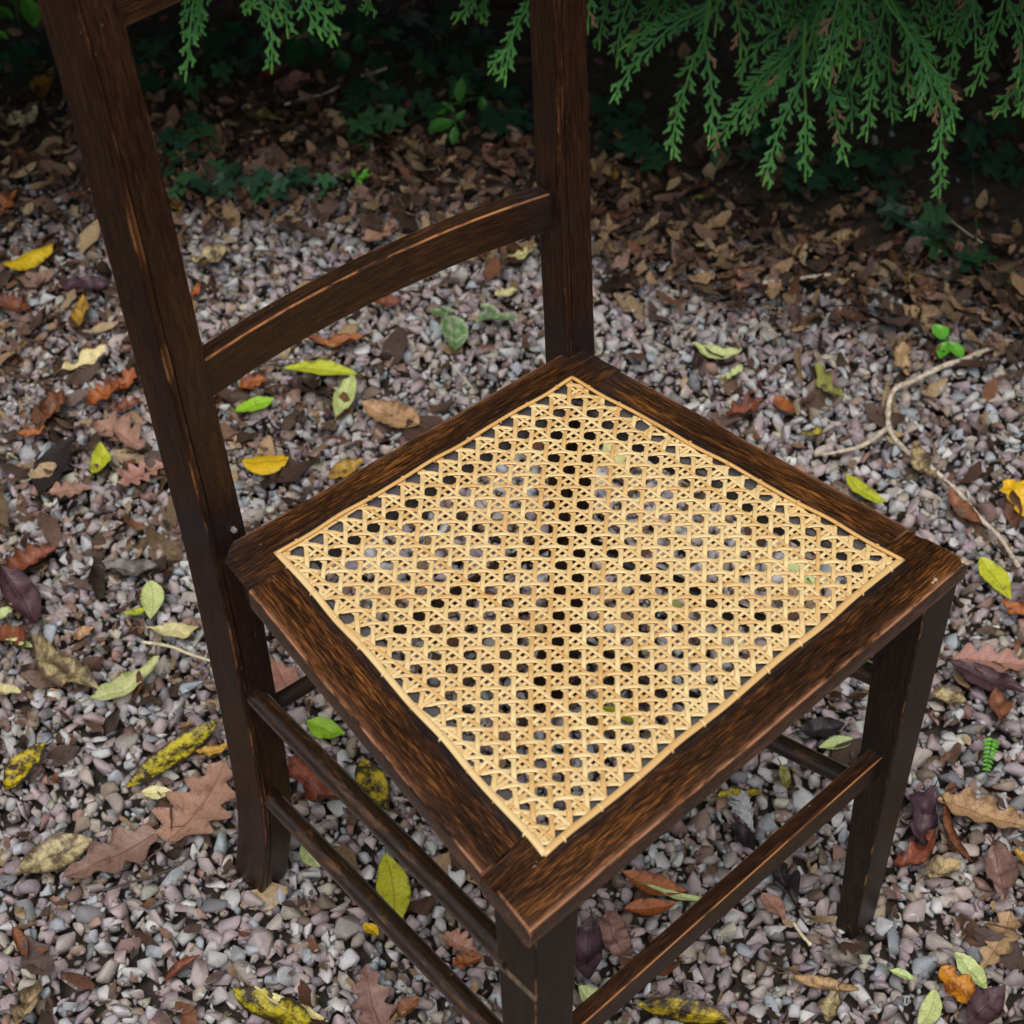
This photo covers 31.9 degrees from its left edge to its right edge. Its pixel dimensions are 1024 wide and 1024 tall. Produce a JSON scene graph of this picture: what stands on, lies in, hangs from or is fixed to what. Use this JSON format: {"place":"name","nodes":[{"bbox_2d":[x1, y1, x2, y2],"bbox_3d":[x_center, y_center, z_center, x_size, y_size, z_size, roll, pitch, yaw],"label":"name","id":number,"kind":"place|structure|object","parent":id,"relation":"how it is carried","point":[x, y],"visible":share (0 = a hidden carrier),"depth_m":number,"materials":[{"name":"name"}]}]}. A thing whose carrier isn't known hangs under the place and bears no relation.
{"place":"outdoors","nodes":[
{"label":"outdoors","id":0,"kind":"place"},
{"bbox_2d":[0,0,1023,1023],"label":"ground","id":1,"kind":"structure","parent":0,"point":[90,795],"depth_m":1.88,"materials":[{"name":"gravel"}]},
{"bbox_2d":[0,623,25,646],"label":"orange leaf","id":2,"kind":"object","parent":1,"relation":"on","point":[7,630],"visible":1,"depth_m":1.75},
{"bbox_2d":[0,289,29,312],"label":"oak leaf","id":3,"kind":"object","parent":1,"relation":"on","point":[11,302],"visible":1,"depth_m":2.12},
{"bbox_2d":[0,0,40,38],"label":"shrub","id":4,"kind":"object","parent":1,"relation":"on","point":[30,12],"visible":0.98,"depth_m":2.48,"materials":[{"name":"green plant"}]},
{"bbox_2d":[3,106,37,128],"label":"pale leaf","id":5,"kind":"object","parent":1,"relation":"on","point":[28,118],"visible":0.99,"depth_m":2.38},
{"bbox_2d":[0,563,41,622],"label":"dark leaf","id":6,"kind":"object","parent":1,"relation":"on","point":[20,591],"visible":1,"depth_m":1.79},
{"bbox_2d":[0,244,52,270],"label":"yellow leaf","id":7,"kind":"object","parent":1,"relation":"on","point":[31,259],"visible":1,"depth_m":2.18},
{"bbox_2d":[9,974,45,1023],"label":"tan leaf","id":8,"kind":"object","parent":1,"relation":"on","point":[28,998],"visible":1,"depth_m":1.47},
{"bbox_2d":[3,733,52,791],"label":"blotched leaf","id":9,"kind":"object","parent":1,"relation":"on","point":[19,766],"visible":1,"depth_m":1.64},
{"bbox_2d":[0,39,56,77],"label":"ivy","id":10,"kind":"object","parent":1,"relation":"on","point":[26,48],"visible":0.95,"depth_m":2.47,"materials":[{"name":"green plant"}]},
{"bbox_2d":[29,67,54,106],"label":"ochre leaf","id":11,"kind":"object","parent":1,"relation":"on","point":[42,83],"visible":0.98,"depth_m":2.46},
{"bbox_2d":[31,436,72,502],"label":"black leaf","id":12,"kind":"object","parent":1,"relation":"on","point":[59,453],"visible":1,"depth_m":1.93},
{"bbox_2d":[20,629,98,688],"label":"blotched leaf","id":13,"kind":"object","parent":1,"relation":"on","point":[54,665],"visible":1,"depth_m":1.71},
{"bbox_2d":[15,827,109,873],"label":"mottled leaf","id":14,"kind":"object","parent":1,"relation":"on","point":[56,851],"visible":1,"depth_m":1.58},
{"bbox_2d":[68,289,88,327],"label":"yellow leaf","id":15,"kind":"object","parent":1,"relation":"on","point":[80,308],"visible":1,"depth_m":2.11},
{"bbox_2d":[50,275,108,289],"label":"dark leaf","id":16,"kind":"object","parent":1,"relation":"on","point":[87,282],"visible":1,"depth_m":2.15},
{"bbox_2d":[53,345,106,375],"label":"pale leaf","id":17,"kind":"object","parent":1,"relation":"on","point":[89,356],"visible":1,"depth_m":2.05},
{"bbox_2d":[82,382,117,411],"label":"oak leaf","id":18,"kind":"object","parent":1,"relation":"on","point":[99,393],"visible":1,"depth_m":2.00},
{"bbox_2d":[89,442,110,479],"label":"yellow leaf","id":19,"kind":"object","parent":1,"relation":"on","point":[101,457],"visible":1,"depth_m":1.93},
{"bbox_2d":[76,655,159,703],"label":"olive leaf","id":20,"kind":"object","parent":1,"relation":"on","point":[124,684],"visible":1,"depth_m":1.71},
{"bbox_2d":[107,368,136,396],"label":"oak leaf","id":21,"kind":"object","parent":1,"relation":"on","point":[130,375],"visible":1,"depth_m":2.02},
{"bbox_2d":[86,558,159,576],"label":"dark leaf","id":22,"kind":"object","parent":1,"relation":"on","point":[124,566],"visible":1,"depth_m":1.82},
{"bbox_2d":[62,824,184,878],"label":"oak leaf","id":23,"kind":"object","parent":1,"relation":"on","point":[119,850],"visible":1,"depth_m":1.58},
{"bbox_2d":[140,571,163,618],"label":"green leaf","id":24,"kind":"object","parent":1,"relation":"on","point":[152,596],"visible":1,"depth_m":1.79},
{"bbox_2d":[131,622,197,638],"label":"tan leaf","id":25,"kind":"object","parent":1,"relation":"on","point":[177,629],"visible":1,"depth_m":1.76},
{"bbox_2d":[126,716,221,787],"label":"blotched leaf","id":26,"kind":"object","parent":1,"relation":"on","point":[180,748],"visible":0.95,"depth_m":1.65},
{"bbox_2d":[145,759,235,860],"bbox_3d":[-0.285,0.269,1.606,0.073,0.010,0.122,15,47,22],"label":"oak leaf","id":27,"kind":"object","parent":1,"relation":"on","point":[197,808],"visible":0.98,"depth_m":1.61,"materials":[{"name":"plant"}]},
{"bbox_2d":[155,109,234,203],"bbox_3d":[-0.419,-0.452,2.301,0.103,0.041,0.200,-14,47,-13],"label":"ivy","id":28,"kind":"object","parent":1,"relation":"on","point":[221,184],"visible":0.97,"depth_m":2.30,"materials":[{"name":"green plant"}]},
{"bbox_2d":[133,20,273,105],"bbox_3d":[-0.446,-0.625,2.473,0.193,0.051,0.194,16,48,16],"label":"ivy","id":29,"kind":"object","parent":1,"relation":"on","point":[219,48],"visible":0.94,"depth_m":2.48,"materials":[{"name":"green plant"}]},
{"bbox_2d":[183,239,229,266],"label":"tan leaf","id":30,"kind":"object","parent":1,"relation":"on","point":[213,252],"visible":0.99,"depth_m":2.18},
{"bbox_2d":[226,396,273,413],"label":"green leaf","id":31,"kind":"object","parent":1,"relation":"on","point":[261,402],"visible":1,"depth_m":1.99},
{"bbox_2d":[208,985,311,1023],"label":"blotched leaf","id":32,"kind":"object","parent":1,"relation":"on","point":[252,1000],"visible":1,"depth_m":1.47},
{"bbox_2d":[231,454,288,474],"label":"yellow leaf","id":33,"kind":"object","parent":1,"relation":"on","point":[266,465],"visible":1,"depth_m":1.92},
{"bbox_2d":[223,161,337,204],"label":"ivy","id":34,"kind":"object","parent":1,"relation":"on","point":[262,175],"visible":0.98,"depth_m":2.26,"materials":[{"name":"green plant"}]},
{"bbox_2d":[277,70,309,97],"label":"tan leaf","id":35,"kind":"object","parent":1,"relation":"on","point":[292,77],"visible":0.98,"depth_m":2.45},
{"bbox_2d":[284,3,327,69],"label":"shrub","id":36,"kind":"object","parent":1,"relation":"on","point":[298,51],"visible":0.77,"depth_m":2.45,"materials":[{"name":"green plant"}]},
{"bbox_2d":[285,751,338,802],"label":"brown leaf","id":37,"kind":"object","parent":1,"relation":"on","point":[316,789],"visible":0.74,"depth_m":1.62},
{"bbox_2d":[267,359,356,374],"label":"yellow leaf","id":38,"kind":"object","parent":1,"relation":"on","point":[323,367],"visible":1,"depth_m":2.04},
{"bbox_2d":[301,717,344,738],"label":"green leaf","id":39,"kind":"object","parent":1,"relation":"on","point":[322,727],"visible":1,"depth_m":1.67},
{"bbox_2d":[321,458,363,480],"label":"ochre leaf","id":40,"kind":"object","parent":1,"relation":"on","point":[349,465],"visible":1,"depth_m":1.92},
{"bbox_2d":[331,375,355,422],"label":"pale leaf","id":41,"kind":"object","parent":1,"relation":"on","point":[348,385],"visible":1,"depth_m":2.00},
{"bbox_2d":[343,0,387,54],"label":"shrub","id":42,"kind":"object","parent":1,"relation":"on","point":[358,42],"visible":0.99,"depth_m":2.47,"materials":[{"name":"green plant"}]},
{"bbox_2d":[351,748,390,809],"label":"blotched leaf","id":43,"kind":"object","parent":1,"relation":"on","point":[371,780],"visible":0.85,"depth_m":1.63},
{"bbox_2d":[349,964,396,1023],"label":"oak leaf","id":44,"kind":"object","parent":1,"relation":"on","point":[369,991],"visible":1,"depth_m":1.48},
{"bbox_2d":[356,219,394,243],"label":"oak leaf","id":45,"kind":"object","parent":1,"relation":"on","point":[371,235],"visible":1,"depth_m":2.21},
{"bbox_2d":[376,847,410,917],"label":"green leaf","id":46,"kind":"object","parent":1,"relation":"on","point":[393,888],"visible":0.73,"depth_m":1.55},
{"bbox_2d":[337,76,450,147],"bbox_3d":[-0.171,-0.541,2.392,0.145,0.053,0.140,-20,49,-18],"label":"ivy","id":47,"kind":"object","parent":1,"relation":"on","point":[367,120],"visible":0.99,"depth_m":2.37,"materials":[{"name":"green plant"}]},
{"bbox_2d":[361,399,426,429],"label":"ribbed leaf","id":48,"kind":"object","parent":1,"relation":"on","point":[394,413],"visible":1,"depth_m":1.98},
{"bbox_2d":[395,996,419,1020],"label":"brown leaf","id":49,"kind":"object","parent":1,"relation":"on","point":[408,1005],"visible":1,"depth_m":1.47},
{"bbox_2d":[316,2,510,83],"bbox_3d":[-0.139,-0.652,2.504,0.259,0.048,0.196,-7,46,-6],"label":"ivy","id":50,"kind":"object","parent":1,"relation":"on","point":[429,63],"visible":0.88,"depth_m":2.51,"materials":[{"name":"green plant"}]},
{"bbox_2d":[430,306,468,349],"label":"nettle","id":51,"kind":"object","parent":1,"relation":"on","point":[453,329],"visible":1,"depth_m":2.07,"materials":[{"name":"green plant"}]},
{"bbox_2d":[439,926,475,956],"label":"oak leaf","id":52,"kind":"object","parent":1,"relation":"on","point":[455,939],"visible":1,"depth_m":1.51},
{"bbox_2d":[429,77,487,144],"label":"weed","id":53,"kind":"object","parent":1,"relation":"on","point":[438,124],"visible":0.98,"depth_m":2.35,"materials":[{"name":"green plant"}]},
{"bbox_2d":[449,950,483,969],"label":"orange leaf","id":54,"kind":"object","parent":1,"relation":"on","point":[461,962],"visible":0.97,"depth_m":1.50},
{"bbox_2d":[447,67,533,141],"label":"ivy","id":55,"kind":"object","parent":1,"relation":"on","point":[492,118],"visible":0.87,"depth_m":2.39,"materials":[{"name":"green plant"}]},
{"bbox_2d":[477,138,515,176],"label":"oak leaf","id":56,"kind":"object","parent":1,"relation":"on","point":[508,170],"visible":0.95,"depth_m":2.32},
{"bbox_2d":[475,303,519,322],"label":"nettle","id":57,"kind":"object","parent":1,"relation":"on","point":[490,308],"visible":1,"depth_m":2.09,"materials":[{"name":"green plant"}]},
{"bbox_2d":[37,0,969,1023],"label":"cane chair","id":58,"kind":"object","parent":1,"relation":"on","point":[887,606],"visible":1,"depth_m":1.20,"materials":[{"name":"brown wood"}]},
{"bbox_2d":[0,0,1023,1023],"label":"leaf litter","id":59,"kind":"object","parent":1,"relation":"on","point":[267,153],"visible":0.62,"depth_m":2.13,"materials":[{"name":"plant"}]},
{"bbox_2d":[5,543,56,570],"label":"oak leaf","id":60,"kind":"object","parent":59,"relation":"on","point":[30,556],"visible":1,"depth_m":1.83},
{"bbox_2d":[38,388,64,429],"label":"brown leaf","id":61,"kind":"object","parent":59,"relation":"on","point":[52,403],"visible":1,"depth_m":1.99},
{"bbox_2d":[42,480,91,497],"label":"oak leaf","id":62,"kind":"object","parent":59,"relation":"on","point":[67,489],"visible":1,"depth_m":1.90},
{"bbox_2d":[80,409,145,449],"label":"oak leaf","id":63,"kind":"object","parent":59,"relation":"on","point":[127,435],"visible":1,"depth_m":1.96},
{"bbox_2d":[111,460,163,489],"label":"oak leaf","id":64,"kind":"object","parent":59,"relation":"on","point":[133,474],"visible":0.97,"depth_m":1.92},
{"bbox_2d":[270,652,299,692],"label":"oak leaf","id":65,"kind":"object","parent":59,"relation":"on","point":[284,676],"visible":0.52,"depth_m":1.72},
{"bbox_2d":[307,332,370,347],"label":"orange leaf","id":66,"kind":"object","parent":59,"relation":"on","point":[339,339],"visible":0.88,"depth_m":2.07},
{"bbox_2d":[681,339,741,359],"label":"pale leaf","id":67,"kind":"object","parent":59,"relation":"on","point":[729,352],"visible":1,"depth_m":2.05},
{"bbox_2d":[816,228,860,247],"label":"tan leaf","id":68,"kind":"object","parent":59,"relation":"on","point":[843,233],"visible":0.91,"depth_m":2.19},
{"bbox_2d":[575,906,603,979],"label":"purple leaf","id":69,"kind":"object","parent":1,"relation":"on","point":[589,946],"visible":0.95,"depth_m":1.51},
{"bbox_2d":[178,0,1023,197],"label":"cypress hedge","id":70,"kind":"object","parent":1,"relation":"on","point":[1010,11],"visible":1,"depth_m":1.97,"materials":[{"name":"green plant"}]},
{"bbox_2d":[596,905,632,957],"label":"brown leaf","id":71,"kind":"object","parent":1,"relation":"on","point":[616,938],"visible":1,"depth_m":1.51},
{"bbox_2d":[590,91,673,177],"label":"ivy","id":72,"kind":"object","parent":1,"relation":"on","point":[639,142],"visible":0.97,"depth_m":2.33,"materials":[{"name":"green plant"}]},
{"bbox_2d":[615,898,675,915],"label":"orange leaf","id":73,"kind":"object","parent":1,"relation":"on","point":[647,906],"visible":1,"depth_m":1.54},
{"bbox_2d":[620,870,687,896],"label":"orange leaf","id":74,"kind":"object","parent":1,"relation":"on","point":[651,878],"visible":0.91,"depth_m":1.55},
{"bbox_2d":[628,995,730,1023],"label":"blotched leaf","id":75,"kind":"object","parent":1,"relation":"on","point":[680,1008],"visible":0.96,"depth_m":1.47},
{"bbox_2d":[705,112,769,166],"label":"shrub","id":76,"kind":"object","parent":1,"relation":"on","point":[755,141],"visible":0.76,"depth_m":2.29,"materials":[{"name":"green plant"}]},
{"bbox_2d":[727,790,753,829],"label":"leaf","id":77,"kind":"object","parent":1,"relation":"on","point":[744,806],"visible":1,"depth_m":1.60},
{"bbox_2d":[718,394,763,418],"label":"brown leaf","id":78,"kind":"object","parent":1,"relation":"on","point":[748,404],"visible":1,"depth_m":1.98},
{"bbox_2d":[727,819,754,850],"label":"leaf","id":79,"kind":"object","parent":1,"relation":"on","point":[744,835],"visible":0.95,"depth_m":1.59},
{"bbox_2d":[754,888,785,919],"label":"leaf","id":80,"kind":"object","parent":1,"relation":"on","point":[773,904],"visible":1,"depth_m":1.54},
{"bbox_2d":[773,862,800,907],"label":"black leaf","id":81,"kind":"object","parent":1,"relation":"on","point":[790,883],"visible":0.88,"depth_m":1.54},
{"bbox_2d":[737,120,860,201],"bbox_3d":[0.361,-0.450,2.289,0.137,0.044,0.189,-34,54,-28],"label":"ivy","id":82,"kind":"object","parent":1,"relation":"on","point":[792,172],"visible":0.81,"depth_m":2.27,"materials":[{"name":"green plant"}]},
{"bbox_2d":[772,967,858,991],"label":"curled leaf","id":83,"kind":"object","parent":1,"relation":"on","point":[818,982],"visible":1,"depth_m":1.48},
{"bbox_2d":[788,716,845,737],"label":"dark leaf","id":84,"kind":"object","parent":1,"relation":"on","point":[823,727],"visible":1,"depth_m":1.67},
{"bbox_2d":[814,355,844,397],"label":"pale leaf","id":85,"kind":"object","parent":1,"relation":"on","point":[824,376],"visible":1,"depth_m":2.01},
{"bbox_2d":[818,982,842,1021],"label":"tan leaf","id":86,"kind":"object","parent":1,"relation":"on","point":[830,1004],"visible":1,"depth_m":1.47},
{"bbox_2d":[815,947,858,966],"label":"dry leaf","id":87,"kind":"object","parent":1,"relation":"on","point":[838,957],"visible":1,"depth_m":1.50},
{"bbox_2d":[835,468,886,502],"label":"yellow leaf","id":88,"kind":"object","parent":1,"relation":"on","point":[861,488],"visible":1,"depth_m":1.89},
{"bbox_2d":[846,145,956,258],"bbox_3d":[0.484,-0.391,2.230,0.095,0.045,0.246,-6,46,-6],"label":"ivy","id":89,"kind":"object","parent":1,"relation":"on","point":[938,215],"visible":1,"depth_m":2.22,"materials":[{"name":"green plant"}]},
{"bbox_2d":[892,335,911,375],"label":"tan leaf","id":90,"kind":"object","parent":1,"relation":"on","point":[902,351],"visible":1,"depth_m":2.04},
{"bbox_2d":[886,829,935,867],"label":"brown leaf","id":91,"kind":"object","parent":1,"relation":"on","point":[915,854],"visible":0.99,"depth_m":1.57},
{"bbox_2d":[821,343,1020,568],"bbox_3d":[0.517,-0.073,1.937,0.286,0.014,0.257,-34,54,-28],"label":"forked twig","id":92,"kind":"object","parent":1,"relation":"on","point":[888,424],"visible":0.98,"depth_m":1.95,"materials":[{"name":"wood"}]},
{"bbox_2d":[909,442,936,478],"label":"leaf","id":93,"kind":"object","parent":92,"relation":"on","point":[920,461],"visible":1,"depth_m":1.91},
{"bbox_2d":[909,770,939,846],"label":"purple leaf","id":94,"kind":"object","parent":1,"relation":"on","point":[923,820],"visible":1,"depth_m":1.59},
{"bbox_2d":[918,980,941,1023],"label":"green leaf","id":95,"kind":"object","parent":1,"relation":"on","point":[930,1009],"visible":1,"depth_m":1.47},
{"bbox_2d":[916,258,961,284],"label":"grey leaf","id":96,"kind":"object","parent":1,"relation":"on","point":[937,274],"visible":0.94,"depth_m":2.14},
{"bbox_2d":[917,854,961,880],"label":"tan leaf","id":97,"kind":"object","parent":1,"relation":"on","point":[937,865],"visible":1,"depth_m":1.56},
{"bbox_2d":[929,685,965,703],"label":"blotched leaf","id":98,"kind":"object","parent":1,"relation":"on","point":[948,694],"visible":0.95,"depth_m":1.70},
{"bbox_2d":[932,324,964,358],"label":"seedling","id":99,"kind":"object","parent":1,"relation":"on","point":[942,333],"visible":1,"depth_m":2.05,"materials":[{"name":"green plant"}]},
{"bbox_2d":[933,961,975,1003],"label":"amber leaf","id":100,"kind":"object","parent":1,"relation":"on","point":[961,988],"visible":1,"depth_m":1.48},
{"bbox_2d":[938,793,972,861],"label":"brown leaf","id":101,"kind":"object","parent":1,"relation":"on","point":[951,834],"visible":1,"depth_m":1.58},
{"bbox_2d":[943,477,981,523],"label":"brown leaf","id":102,"kind":"object","parent":1,"relation":"on","point":[958,502],"visible":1,"depth_m":1.87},
{"bbox_2d":[948,948,986,988],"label":"green leaf","id":103,"kind":"object","parent":1,"relation":"on","point":[966,964],"visible":1,"depth_m":1.49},
{"bbox_2d":[917,786,1023,828],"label":"oak leaf","id":104,"kind":"object","parent":1,"relation":"on","point":[968,803],"visible":1,"depth_m":1.60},
{"bbox_2d":[938,642,1023,671],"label":"oak leaf","id":105,"kind":"object","parent":1,"relation":"on","point":[986,654],"visible":0.98,"depth_m":1.73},
{"bbox_2d":[939,656,1023,692],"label":"purple leaf","id":106,"kind":"object","parent":1,"relation":"on","point":[989,678],"visible":0.96,"depth_m":1.71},
{"bbox_2d":[965,985,1005,1023],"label":"purple leaf","id":107,"kind":"object","parent":1,"relation":"on","point":[985,1006],"visible":1,"depth_m":1.47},
{"bbox_2d":[953,113,1023,272],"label":"ivy","id":108,"kind":"object","parent":1,"relation":"on","point":[989,161],"visible":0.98,"depth_m":2.30,"materials":[{"name":"green plant"}]},
{"bbox_2d":[968,547,1011,598],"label":"green leaf","id":109,"kind":"object","parent":1,"relation":"on","point":[994,575],"visible":1,"depth_m":1.80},
{"bbox_2d":[979,902,1021,967],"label":"oak leaf","id":110,"kind":"object","parent":1,"relation":"on","point":[991,952],"visible":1,"depth_m":1.51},
{"bbox_2d":[989,688,1011,724],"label":"brown leaf","id":111,"kind":"object","parent":1,"relation":"on","point":[1000,704],"visible":1,"depth_m":1.69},
{"bbox_2d":[984,837,1018,900],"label":"brown leaf","id":112,"kind":"object","parent":1,"relation":"on","point":[1001,868],"visible":1,"depth_m":1.55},
{"bbox_2d":[996,472,1023,517],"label":"yellow leaf","id":113,"kind":"object","parent":1,"relation":"on","point":[1009,486],"visible":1,"depth_m":1.88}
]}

